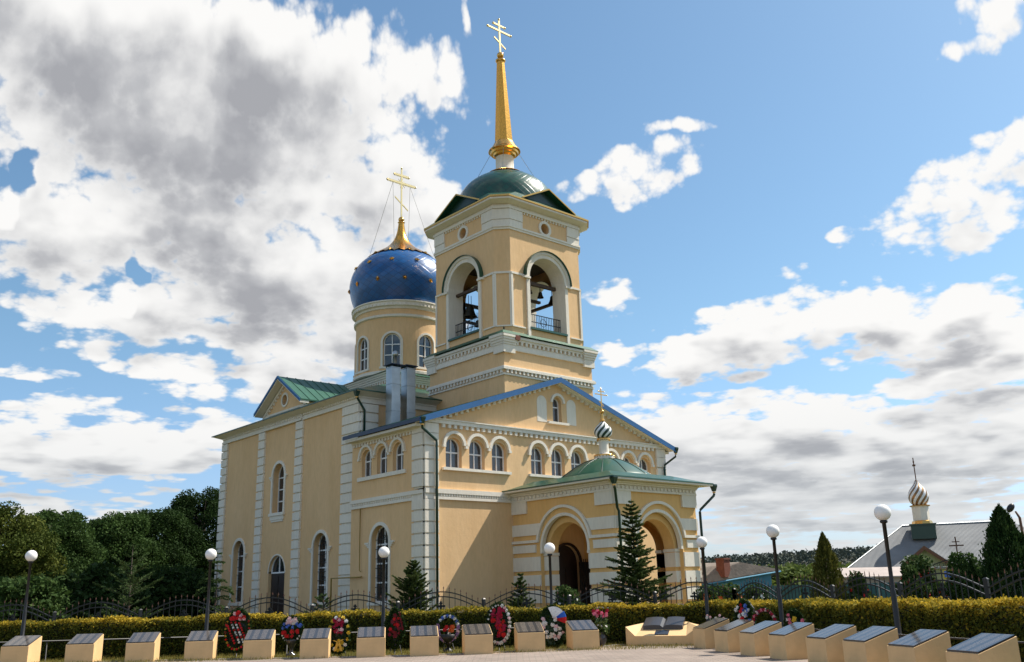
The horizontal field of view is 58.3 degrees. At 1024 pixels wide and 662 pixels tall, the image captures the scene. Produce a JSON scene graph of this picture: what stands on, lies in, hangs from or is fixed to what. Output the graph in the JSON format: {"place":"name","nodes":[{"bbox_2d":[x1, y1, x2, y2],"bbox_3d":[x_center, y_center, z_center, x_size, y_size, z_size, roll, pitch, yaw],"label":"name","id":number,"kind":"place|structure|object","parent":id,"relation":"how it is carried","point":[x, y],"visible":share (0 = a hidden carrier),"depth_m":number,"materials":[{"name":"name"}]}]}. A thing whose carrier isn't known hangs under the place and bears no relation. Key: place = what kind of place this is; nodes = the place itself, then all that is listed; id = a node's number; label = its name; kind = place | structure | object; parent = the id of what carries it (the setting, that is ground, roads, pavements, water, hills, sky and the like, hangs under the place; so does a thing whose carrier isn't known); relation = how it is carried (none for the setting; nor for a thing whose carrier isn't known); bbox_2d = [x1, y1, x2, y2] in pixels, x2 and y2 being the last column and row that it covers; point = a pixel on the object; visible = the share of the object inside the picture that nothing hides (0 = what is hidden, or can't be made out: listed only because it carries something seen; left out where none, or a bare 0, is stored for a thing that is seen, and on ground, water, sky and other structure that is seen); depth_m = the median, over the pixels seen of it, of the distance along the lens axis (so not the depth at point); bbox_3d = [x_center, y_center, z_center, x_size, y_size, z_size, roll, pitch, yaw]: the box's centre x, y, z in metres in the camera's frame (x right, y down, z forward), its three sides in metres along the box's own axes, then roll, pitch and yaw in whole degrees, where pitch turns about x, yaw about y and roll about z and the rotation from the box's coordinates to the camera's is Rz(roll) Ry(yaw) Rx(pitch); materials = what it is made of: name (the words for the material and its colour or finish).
{"place":"outdoors","nodes":[
{"label":"outdoors","id":0,"kind":"place"},
{"bbox_2d":[40,644,614,661],"bbox_3d":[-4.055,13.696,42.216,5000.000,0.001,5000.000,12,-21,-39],"label":"ground","id":1,"kind":"structure","parent":0,"point":[350,654],"depth_m":26.07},
{"bbox_2d":[0,500,69,579],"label":"leafy tree","id":2,"kind":"object","parent":1,"relation":"on","point":[22,535],"visible":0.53,"depth_m":50.82,"materials":[{"name":"green plant"}]},
{"bbox_2d":[0,575,71,621],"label":"elder bush","id":3,"kind":"object","parent":1,"relation":"on","point":[45,593],"visible":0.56,"depth_m":39.95,"materials":[{"name":"green plant"}]},
{"bbox_2d":[8,508,108,575],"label":"leafy tree","id":4,"kind":"object","parent":1,"relation":"on","point":[77,547],"visible":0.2,"depth_m":64.97,"materials":[{"name":"green plant"}]},
{"bbox_2d":[38,559,158,620],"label":"bush","id":5,"kind":"object","parent":1,"relation":"on","point":[82,587],"visible":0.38,"depth_m":52.13,"materials":[{"name":"green plant"}]},
{"bbox_2d":[68,511,170,572],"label":"leafy tree","id":6,"kind":"object","parent":1,"relation":"on","point":[115,533],"visible":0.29,"depth_m":75.19,"materials":[{"name":"green plant"}]},
{"bbox_2d":[80,545,163,621],"bbox_3d":[-13.111,9.077,31.347,2.512,3.472,2.146,-4,-16,9],"label":"young larch","id":7,"kind":"object","parent":1,"relation":"on","point":[134,581],"visible":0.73,"depth_m":31.19,"materials":[{"name":"green plant"}]},
{"bbox_2d":[106,507,211,574],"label":"leafy tree","id":8,"kind":"object","parent":1,"relation":"on","point":[176,546],"visible":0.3,"depth_m":80.17,"materials":[{"name":"green plant"}]},
{"bbox_2d":[118,563,220,618],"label":"bush","id":9,"kind":"object","parent":1,"relation":"on","point":[178,581],"visible":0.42,"depth_m":58.60,"materials":[{"name":"green plant"}]},
{"bbox_2d":[164,486,220,582],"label":"leafy tree","id":10,"kind":"object","parent":1,"relation":"on","point":[204,515],"visible":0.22,"depth_m":84.56,"materials":[{"name":"green plant"}]},
{"bbox_2d":[204,549,216,630],"bbox_3d":[-8.822,7.860,26.639,0.330,3.005,0.330,12,-21,-39],"label":"globe lamp","id":11,"kind":"object","parent":1,"relation":"on","point":[210,555],"visible":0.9,"depth_m":26.77,"materials":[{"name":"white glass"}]},
{"bbox_2d":[194,552,233,615],"bbox_3d":[-10.175,9.373,32.041,1.816,3.279,1.835,12,-21,-39],"label":"drooping larch","id":12,"kind":"object","parent":1,"relation":"on","point":[215,599],"visible":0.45,"depth_m":32.12,"materials":[{"name":"green plant"}]},
{"bbox_2d":[223,607,251,655],"bbox_3d":[-7.683,8.444,25.727,0.812,1.350,0.399,-2,-16,0],"label":"memorial wreath","id":13,"kind":"object","parent":1,"relation":"on","point":[237,626],"visible":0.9,"depth_m":25.70,"materials":[{"name":"red plant"}]},
{"bbox_2d":[0,627,513,661],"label":"rail","id":14,"kind":"object","parent":1,"relation":"on","point":[126,639],"visible":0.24,"depth_m":25.99,"materials":[{"name":"light grey painted metal"}]},
{"bbox_2d":[279,615,303,656],"bbox_3d":[-6.158,8.505,25.663,0.714,1.109,0.400,-2,-16,0],"label":"memorial wreath","id":15,"kind":"object","parent":1,"relation":"on","point":[291,629],"visible":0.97,"depth_m":25.63,"materials":[{"name":"multicoloured plant"}]},
{"bbox_2d":[300,628,330,658],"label":"memorial plinth","id":16,"kind":"structure","parent":1,"relation":"on","point":[315,643],"depth_m":24.16,"materials":[{"name":"stone"}]},
{"bbox_2d":[304,593,335,612],"bbox_3d":[-6.297,9.520,30.276,1.153,1.673,1.287,12,-21,-39],"label":"young larch","id":17,"kind":"object","parent":1,"relation":"on","point":[326,600],"visible":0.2,"depth_m":30.36,"materials":[{"name":"green plant"}]},
{"bbox_2d":[328,614,350,655],"bbox_3d":[-4.716,8.306,25.058,0.678,1.094,0.417,-2,-16,0],"label":"memorial wreath","id":18,"kind":"object","parent":1,"relation":"on","point":[339,626],"visible":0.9,"depth_m":25.00,"materials":[{"name":"multicoloured plant"}]},
{"bbox_2d":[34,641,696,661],"bbox_3d":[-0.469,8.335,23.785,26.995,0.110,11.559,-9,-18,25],"label":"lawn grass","id":19,"kind":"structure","parent":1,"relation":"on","point":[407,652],"depth_m":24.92,"materials":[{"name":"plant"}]},
{"bbox_2d":[20,550,37,635],"bbox_3d":[-14.123,7.911,26.664,0.330,3.005,0.330,12,-21,-39],"label":"globe lamp","id":20,"kind":"object","parent":19,"relation":"on","point":[31,556],"visible":0.92,"depth_m":26.78,"materials":[{"name":"black metal"}]},
{"bbox_2d":[0,577,732,622],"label":"iron fence","id":21,"kind":"object","parent":1,"relation":"on","point":[483,604],"visible":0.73,"depth_m":29.77,"materials":[{"name":"black"}]},
{"bbox_2d":[356,626,385,657],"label":"memorial plinth","id":22,"kind":"structure","parent":1,"relation":"on","point":[370,641],"depth_m":24.08,"materials":[{"name":"stone"}]},
{"bbox_2d":[378,547,389,626],"bbox_3d":[-3.728,7.792,26.612,0.330,3.005,0.330,12,-21,-39],"label":"globe lamp","id":23,"kind":"object","parent":1,"relation":"on","point":[383,552],"visible":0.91,"depth_m":26.75,"materials":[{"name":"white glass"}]},
{"bbox_2d":[383,606,406,653],"bbox_3d":[-3.224,8.225,25.273,0.697,1.285,0.401,-2,-16,0],"label":"memorial wreath","id":24,"kind":"object","parent":1,"relation":"on","point":[395,625],"visible":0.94,"depth_m":25.23,"materials":[{"name":"red plant"}]},
{"bbox_2d":[386,559,439,613],"bbox_3d":[-3.614,9.756,33.450,1.977,2.797,1.822,0,-16,-4],"label":"young spruce","id":25,"kind":"object","parent":1,"relation":"on","point":[412,586],"visible":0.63,"depth_m":33.25,"materials":[{"name":"green plant"}]},
{"bbox_2d":[410,625,438,656],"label":"memorial plinth","id":26,"kind":"structure","parent":1,"relation":"on","point":[424,640],"depth_m":23.93,"materials":[{"name":"stone"}]},
{"bbox_2d":[435,613,460,651],"bbox_3d":[-1.777,8.377,25.515,0.747,1.045,0.496,-2,-16,0],"label":"memorial wreath","id":27,"kind":"object","parent":1,"relation":"on","point":[448,639],"visible":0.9,"depth_m":25.46,"materials":[{"name":"multicoloured plant"}]},
{"bbox_2d":[485,601,511,649],"bbox_3d":[-0.372,8.192,25.511,0.742,1.324,0.404,-2,-16,0],"label":"memorial wreath","id":28,"kind":"object","parent":1,"relation":"on","point":[498,618],"visible":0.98,"depth_m":25.48,"materials":[{"name":"red plant"}]},
{"bbox_2d":[0,594,1023,661],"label":"clipped hedge","id":29,"kind":"object","parent":1,"relation":"on","point":[968,618],"visible":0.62,"depth_m":26.90,"materials":[{"name":"green plant"}]},
{"bbox_2d":[507,573,535,607],"bbox_3d":[0.386,9.976,33.547,1.308,2.211,1.464,1,-16,-9],"label":"young spruce","id":30,"kind":"object","parent":1,"relation":"on","point":[517,602],"visible":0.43,"depth_m":33.55,"materials":[{"name":"green plant"}]},
{"bbox_2d":[544,543,554,604],"bbox_3d":[1.139,7.677,26.614,0.330,3.005,0.330,12,-21,-39],"label":"globe lamp","id":31,"kind":"object","parent":1,"relation":"on","point":[549,549],"visible":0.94,"depth_m":26.82,"materials":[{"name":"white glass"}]},
{"bbox_2d":[539,604,565,648],"bbox_3d":[1.128,8.234,25.607,0.808,1.228,0.408,-2,-16,0],"label":"memorial wreath","id":32,"kind":"object","parent":1,"relation":"on","point":[552,619],"visible":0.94,"depth_m":25.52,"materials":[{"name":"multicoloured plant"}]},
{"bbox_2d":[553,584,585,605],"bbox_3d":[1.887,9.603,31.488,1.224,1.757,1.343,12,-21,-39],"label":"flowering bush","id":33,"kind":"object","parent":1,"relation":"on","point":[565,591],"visible":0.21,"depth_m":31.51,"materials":[{"name":"green plant"}]},
{"bbox_2d":[593,501,680,607],"bbox_3d":[4.378,8.649,33.917,3.176,4.751,2.982,0,-16,-7],"label":"young spruce","id":34,"kind":"object","parent":1,"relation":"on","point":[635,573],"visible":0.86,"depth_m":33.44,"materials":[{"name":"green plant"}]},
{"bbox_2d":[696,537,709,621],"bbox_3d":[5.601,7.483,26.551,0.330,3.005,0.330,12,-21,-39],"label":"globe lamp","id":35,"kind":"object","parent":1,"relation":"on","point":[701,542],"visible":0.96,"depth_m":26.69,"materials":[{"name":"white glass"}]},
{"bbox_2d":[695,584,725,605],"bbox_3d":[7.307,10.139,33.757,1.270,1.645,1.481,12,-21,-39],"label":"flowering bush","id":36,"kind":"object","parent":1,"relation":"on","point":[710,594],"visible":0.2,"depth_m":33.74,"materials":[{"name":"green plant"}]},
{"bbox_2d":[715,582,746,599],"bbox_3d":[8.221,10.376,34.782,1.303,1.698,1.502,12,-21,-39],"label":"flowering bush","id":37,"kind":"object","parent":1,"relation":"on","point":[726,586],"visible":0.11,"depth_m":34.67,"materials":[{"name":"green plant"}]},
{"bbox_2d":[700,558,780,595],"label":"old house","id":38,"kind":"structure","parent":1,"relation":"on","point":[720,571],"depth_m":56.26,"materials":[{"name":"brick"}]},
{"bbox_2d":[732,598,754,620],"bbox_3d":[5.979,7.493,23.516,0.408,1.242,0.722,10,-19,-35],"label":"memorial wreath","id":39,"kind":"object","parent":1,"relation":"on","point":[744,609],"visible":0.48,"depth_m":23.59,"materials":[{"name":"multicoloured plant"}]},
{"bbox_2d":[743,583,773,600],"bbox_3d":[9.551,10.605,35.698,1.423,1.683,1.575,12,-21,-39],"label":"flowering bush","id":40,"kind":"object","parent":1,"relation":"on","point":[764,594],"visible":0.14,"depth_m":35.52,"materials":[{"name":"green plant"}]},
{"bbox_2d":[751,607,777,624],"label":"memorial wreath","id":41,"kind":"object","parent":1,"relation":"on","point":[757,612],"visible":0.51,"depth_m":22.68,"materials":[{"name":"pink plant"}]},
{"bbox_2d":[766,525,783,626],"bbox_3d":[6.558,6.293,22.581,0.330,3.005,0.330,12,-21,-39],"label":"globe lamp","id":42,"kind":"object","parent":1,"relation":"on","point":[772,531],"visible":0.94,"depth_m":22.69,"materials":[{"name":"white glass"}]},
{"bbox_2d":[753,562,801,584],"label":"garden tree","id":43,"kind":"object","parent":1,"relation":"on","point":[783,569],"visible":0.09,"depth_m":81.21,"materials":[{"name":"green plant"}]},
{"bbox_2d":[783,608,805,626],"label":"memorial wreath","id":44,"kind":"object","parent":1,"relation":"on","point":[793,615],"visible":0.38,"depth_m":21.28,"materials":[{"name":"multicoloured plant"}]},
{"bbox_2d":[779,564,849,597],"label":"garden tree","id":45,"kind":"object","parent":1,"relation":"on","point":[803,570],"visible":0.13,"depth_m":79.69,"materials":[{"name":"green plant"}]},
{"bbox_2d":[809,532,851,600],"bbox_3d":[9.784,7.784,28.381,1.574,3.157,1.604,12,-21,-39],"label":"thuja","id":46,"kind":"object","parent":1,"relation":"on","point":[826,564],"visible":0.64,"depth_m":28.30,"materials":[{"name":"green plant"}]},
{"bbox_2d":[766,582,896,599],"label":"sheet fence","id":47,"kind":"object","parent":1,"relation":"on","point":[807,588],"visible":0.14,"depth_m":50.41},
{"bbox_2d":[846,570,875,599],"bbox_3d":[10.520,8.229,27.783,0.886,1.916,0.914,12,-21,-39],"label":"flowering bush","id":48,"kind":"object","parent":1,"relation":"on","point":[855,587],"visible":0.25,"depth_m":27.78,"materials":[{"name":"green plant"}]},
{"bbox_2d":[732,563,1023,600],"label":"iron fence","id":49,"kind":"object","parent":1,"relation":"on","point":[986,586],"visible":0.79,"depth_m":21.94,"materials":[{"name":"black"}]},
{"bbox_2d":[782,627,1023,643],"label":"rail","id":50,"kind":"object","parent":1,"relation":"on","point":[956,638],"depth_m":16.28,"materials":[{"name":"black metal"}]},
{"bbox_2d":[895,554,946,598],"bbox_3d":[12.461,8.011,28.038,1.616,2.392,1.542,-1,-16,-3],"label":"climbing rose","id":51,"kind":"object","parent":1,"relation":"on","point":[910,571],"visible":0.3,"depth_m":27.94,"materials":[{"name":"green plant"}]},
{"bbox_2d":[932,537,982,567],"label":"iron arch","id":52,"kind":"structure","parent":1,"relation":"on","point":[955,541],"depth_m":29.10,"materials":[{"name":"black"}]},
{"bbox_2d":[944,551,982,600],"bbox_3d":[13.655,7.806,27.384,1.496,2.434,1.566,-5,-16,12],"label":"climbing rose","id":53,"kind":"object","parent":1,"relation":"on","point":[959,562],"visible":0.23,"depth_m":27.39,"materials":[{"name":"green plant"}]},
{"bbox_2d":[964,558,983,600],"bbox_3d":[11.420,6.657,22.581,0.813,2.102,0.794,12,-21,-39],"label":"thuja","id":54,"kind":"object","parent":1,"relation":"on","point":[971,570],"visible":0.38,"depth_m":22.64,"materials":[{"name":"green plant"}]},
{"bbox_2d":[973,503,1023,599],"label":"thuja","id":55,"kind":"object","parent":1,"relation":"on","point":[1002,549],"visible":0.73,"depth_m":22.19,"materials":[{"name":"green plant"}]},
{"bbox_2d":[1006,503,1023,531],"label":"road lamp","id":56,"kind":"object","parent":1,"relation":"on","point":[1010,507],"visible":0.82,"depth_m":34.55,"materials":[{"name":"grey"}]},
{"bbox_2d":[212,18,716,615],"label":"church","id":57,"kind":"structure","parent":0,"point":[496,452],"depth_m":51.33,"materials":[{"name":"beige paint"}]},
{"bbox_2d":[235,542,242,602],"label":"window","id":58,"kind":"structure","parent":57,"relation":"in","point":[240,552],"depth_m":58.95,"materials":[{"name":"black"}]},
{"bbox_2d":[270,573,284,613],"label":"side door","id":59,"kind":"structure","parent":57,"relation":"in","point":[277,580],"depth_m":54.45,"materials":[{"name":"wood"}]},
{"bbox_2d":[277,466,283,511],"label":"window","id":60,"kind":"structure","parent":57,"relation":"in","point":[281,474],"depth_m":56.66,"materials":[{"name":"white"}]},
{"bbox_2d":[317,534,326,602],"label":"window","id":61,"kind":"structure","parent":57,"relation":"in","point":[322,552],"depth_m":51.38,"materials":[{"name":"black"}]},
{"bbox_2d":[360,338,366,370],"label":"window","id":62,"kind":"structure","parent":57,"relation":"in","point":[363,355],"depth_m":61.97,"materials":[{"name":"white"}]},
{"bbox_2d":[365,451,371,476],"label":"window","id":63,"kind":"structure","parent":57,"relation":"in","point":[368,459],"depth_m":48.48,"materials":[{"name":"white"}]},
{"bbox_2d":[375,526,387,601],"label":"window","id":64,"kind":"structure","parent":57,"relation":"in","point":[382,537],"depth_m":46.17,"materials":[{"name":"black"}]},
{"bbox_2d":[380,447,386,473],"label":"window","id":65,"kind":"structure","parent":57,"relation":"in","point":[383,458],"depth_m":47.40,"materials":[{"name":"white"}]},
{"bbox_2d":[384,334,400,364],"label":"window","id":66,"kind":"structure","parent":57,"relation":"in","point":[392,342],"depth_m":60.95,"materials":[{"name":"white"}]},
{"bbox_2d":[396,443,402,469],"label":"window","id":67,"kind":"structure","parent":57,"relation":"in","point":[399,453],"depth_m":46.36,"materials":[{"name":"white"}]},
{"bbox_2d":[419,336,431,366],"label":"window","id":68,"kind":"structure","parent":57,"relation":"in","point":[425,347],"depth_m":61.62,"materials":[{"name":"white"}]},
{"bbox_2d":[446,438,458,467],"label":"window","id":69,"kind":"structure","parent":57,"relation":"in","point":[452,448],"depth_m":45.90,"materials":[{"name":"white"}]},
{"bbox_2d":[463,295,476,318],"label":"bell","id":70,"kind":"object","parent":57,"relation":"hanging from","point":[469,313],"visible":0.98,"depth_m":54.79,"materials":[{"name":"brown metal"}]},
{"bbox_2d":[469,441,481,469],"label":"window","id":71,"kind":"structure","parent":57,"relation":"in","point":[475,452],"depth_m":46.84,"materials":[{"name":"white"}]},
{"bbox_2d":[492,443,503,470],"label":"window","id":72,"kind":"structure","parent":57,"relation":"in","point":[497,451],"depth_m":47.78,"materials":[{"name":"white"}]},
{"bbox_2d":[531,447,541,473],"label":"window","id":73,"kind":"structure","parent":57,"relation":"in","point":[536,458],"depth_m":49.52,"materials":[{"name":"white"}]},
{"bbox_2d":[537,288,543,298],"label":"bell","id":74,"kind":"object","parent":57,"relation":"hanging from","point":[540,295],"visible":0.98,"depth_m":54.75,"materials":[{"name":"brown metal"}]},
{"bbox_2d":[553,398,558,421],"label":"window","id":75,"kind":"structure","parent":57,"relation":"in","point":[555,403],"depth_m":51.32,"materials":[{"name":"white"}]},
{"bbox_2d":[551,449,561,475],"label":"window","id":76,"kind":"structure","parent":57,"relation":"in","point":[556,460],"depth_m":50.47,"materials":[{"name":"white"}]},
{"bbox_2d":[558,543,581,592],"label":"entrance door","id":77,"kind":"structure","parent":57,"relation":"in","point":[567,558],"depth_m":49.20,"materials":[{"name":"wood"}]},
{"bbox_2d":[571,451,580,469],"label":"window","id":78,"kind":"structure","parent":57,"relation":"in","point":[575,459],"depth_m":51.46,"materials":[{"name":"white"}]},
{"bbox_2d":[639,459,647,471],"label":"window","id":79,"kind":"structure","parent":57,"relation":"in","point":[642,464],"depth_m":55.17,"materials":[{"name":"white"}]},
{"bbox_2d":[150,645,807,661],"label":"plaza paving","id":80,"kind":"structure","parent":0,"point":[677,654],"depth_m":22.45,"materials":[{"name":"concrete"}]},
{"bbox_2d":[0,635,41,661],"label":"memorial plinth","id":81,"kind":"structure","parent":80,"relation":"on","point":[21,649],"depth_m":24.89,"materials":[{"name":"stone"}]},
{"bbox_2d":[64,633,103,661],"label":"memorial plinth","id":82,"kind":"structure","parent":80,"relation":"on","point":[85,647],"depth_m":24.98,"materials":[{"name":"stone"}]},
{"bbox_2d":[125,632,160,661],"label":"memorial plinth","id":83,"kind":"structure","parent":80,"relation":"on","point":[141,646],"depth_m":24.80,"materials":[{"name":"stone"}]},
{"bbox_2d":[184,630,217,660],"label":"memorial plinth","id":84,"kind":"structure","parent":80,"relation":"on","point":[203,645],"depth_m":24.78,"materials":[{"name":"stone"}]},
{"bbox_2d":[243,629,275,659],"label":"memorial plinth","id":85,"kind":"structure","parent":80,"relation":"on","point":[258,644],"depth_m":24.46,"materials":[{"name":"stone"}]},
{"bbox_2d":[94,644,623,661],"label":"kerb","id":86,"kind":"structure","parent":80,"relation":"on","point":[355,656],"depth_m":24.42,"materials":[{"name":"concrete"}]},
{"bbox_2d":[591,609,609,645],"bbox_3d":[2.523,8.349,25.813,0.530,1.023,0.597,-11,-18,29],"label":"flower vase","id":87,"kind":"object","parent":86,"relation":"on","point":[601,625],"visible":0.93,"depth_m":25.74,"materials":[{"name":"stone"}]},
{"bbox_2d":[462,624,492,654],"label":"memorial plinth","id":88,"kind":"structure","parent":80,"relation":"on","point":[477,638],"depth_m":24.05,"materials":[{"name":"stone"}]},
{"bbox_2d":[514,622,544,651],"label":"memorial plinth","id":89,"kind":"structure","parent":80,"relation":"on","point":[529,636],"depth_m":24.48,"materials":[{"name":"stone"}]},
{"bbox_2d":[566,620,599,649],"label":"memorial plinth","id":90,"kind":"structure","parent":80,"relation":"on","point":[582,634],"depth_m":24.77,"materials":[{"name":"stone"}]},
{"bbox_2d":[625,616,697,645],"bbox_3d":[4.308,8.472,25.911,2.020,0.744,1.000,-7,-17,17],"label":"book monument","id":91,"kind":"object","parent":80,"relation":"on","point":[668,631],"visible":0.96,"depth_m":25.68,"materials":[{"name":"grey stone"}]},
{"bbox_2d":[693,618,729,648],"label":"memorial plinth","id":92,"kind":"structure","parent":80,"relation":"on","point":[703,635],"depth_m":23.79,"materials":[{"name":"stone"}]},
{"bbox_2d":[714,619,753,652],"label":"memorial plinth","id":93,"kind":"structure","parent":80,"relation":"on","point":[726,637],"depth_m":22.32,"materials":[{"name":"stone"}]},
{"bbox_2d":[739,621,781,655],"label":"memorial plinth","id":94,"kind":"structure","parent":80,"relation":"on","point":[753,640],"depth_m":20.96,"materials":[{"name":"stone"}]},
{"bbox_2d":[768,622,814,659],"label":"memorial plinth","id":95,"kind":"structure","parent":80,"relation":"on","point":[787,642],"depth_m":19.71,"materials":[{"name":"stone"}]},
{"bbox_2d":[806,624,856,661],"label":"memorial plinth","id":96,"kind":"structure","parent":80,"relation":"on","point":[824,645],"depth_m":18.32,"materials":[{"name":"stone"}]},
{"bbox_2d":[842,626,898,661],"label":"memorial plinth","id":97,"kind":"structure","parent":80,"relation":"on","point":[869,644],"depth_m":17.08,"materials":[{"name":"stone"}]},
{"bbox_2d":[887,629,950,661],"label":"memorial plinth","id":98,"kind":"structure","parent":80,"relation":"on","point":[924,645],"depth_m":15.49,"materials":[{"name":"stone"}]},
{"bbox_2d":[946,633,1020,661],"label":"memorial plinth","id":99,"kind":"structure","parent":80,"relation":"on","point":[986,647],"depth_m":13.88,"materials":[{"name":"stone"}]},
{"bbox_2d":[0,0,1023,557],"label":"sky","id":100,"kind":"structure","parent":0,"point":[801,255],"materials":[{"name":"blue"}]},
{"bbox_2d":[755,558,850,566],"bbox_3d":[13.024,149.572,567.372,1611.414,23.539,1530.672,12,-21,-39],"label":"hill","id":101,"kind":"structure","parent":0,"point":[806,562],"depth_m":588.82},
{"bbox_2d":[701,544,876,566],"bbox_3d":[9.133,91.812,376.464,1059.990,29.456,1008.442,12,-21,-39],"label":"wood","id":102,"kind":"object","parent":101,"relation":"on","point":[796,557],"visible":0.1,"depth_m":606.47,"materials":[{"name":"plant"}]},
{"bbox_2d":[874,504,901,637],"bbox_3d":[7.602,4.994,18.376,0.330,3.005,0.330,12,-21,-39],"label":"globe lamp","id":103,"kind":"object","parent":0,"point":[882,513],"visible":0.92,"depth_m":18.46,"materials":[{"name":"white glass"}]},
{"bbox_2d":[847,458,1023,599],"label":"church","id":104,"kind":"structure","parent":0,"point":[923,533],"depth_m":64.71,"materials":[{"name":"metal"}]},
{"bbox_2d":[834,567,901,596],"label":"garden shed","id":105,"kind":"structure","parent":104,"relation":"attached to","point":[882,572],"depth_m":53.94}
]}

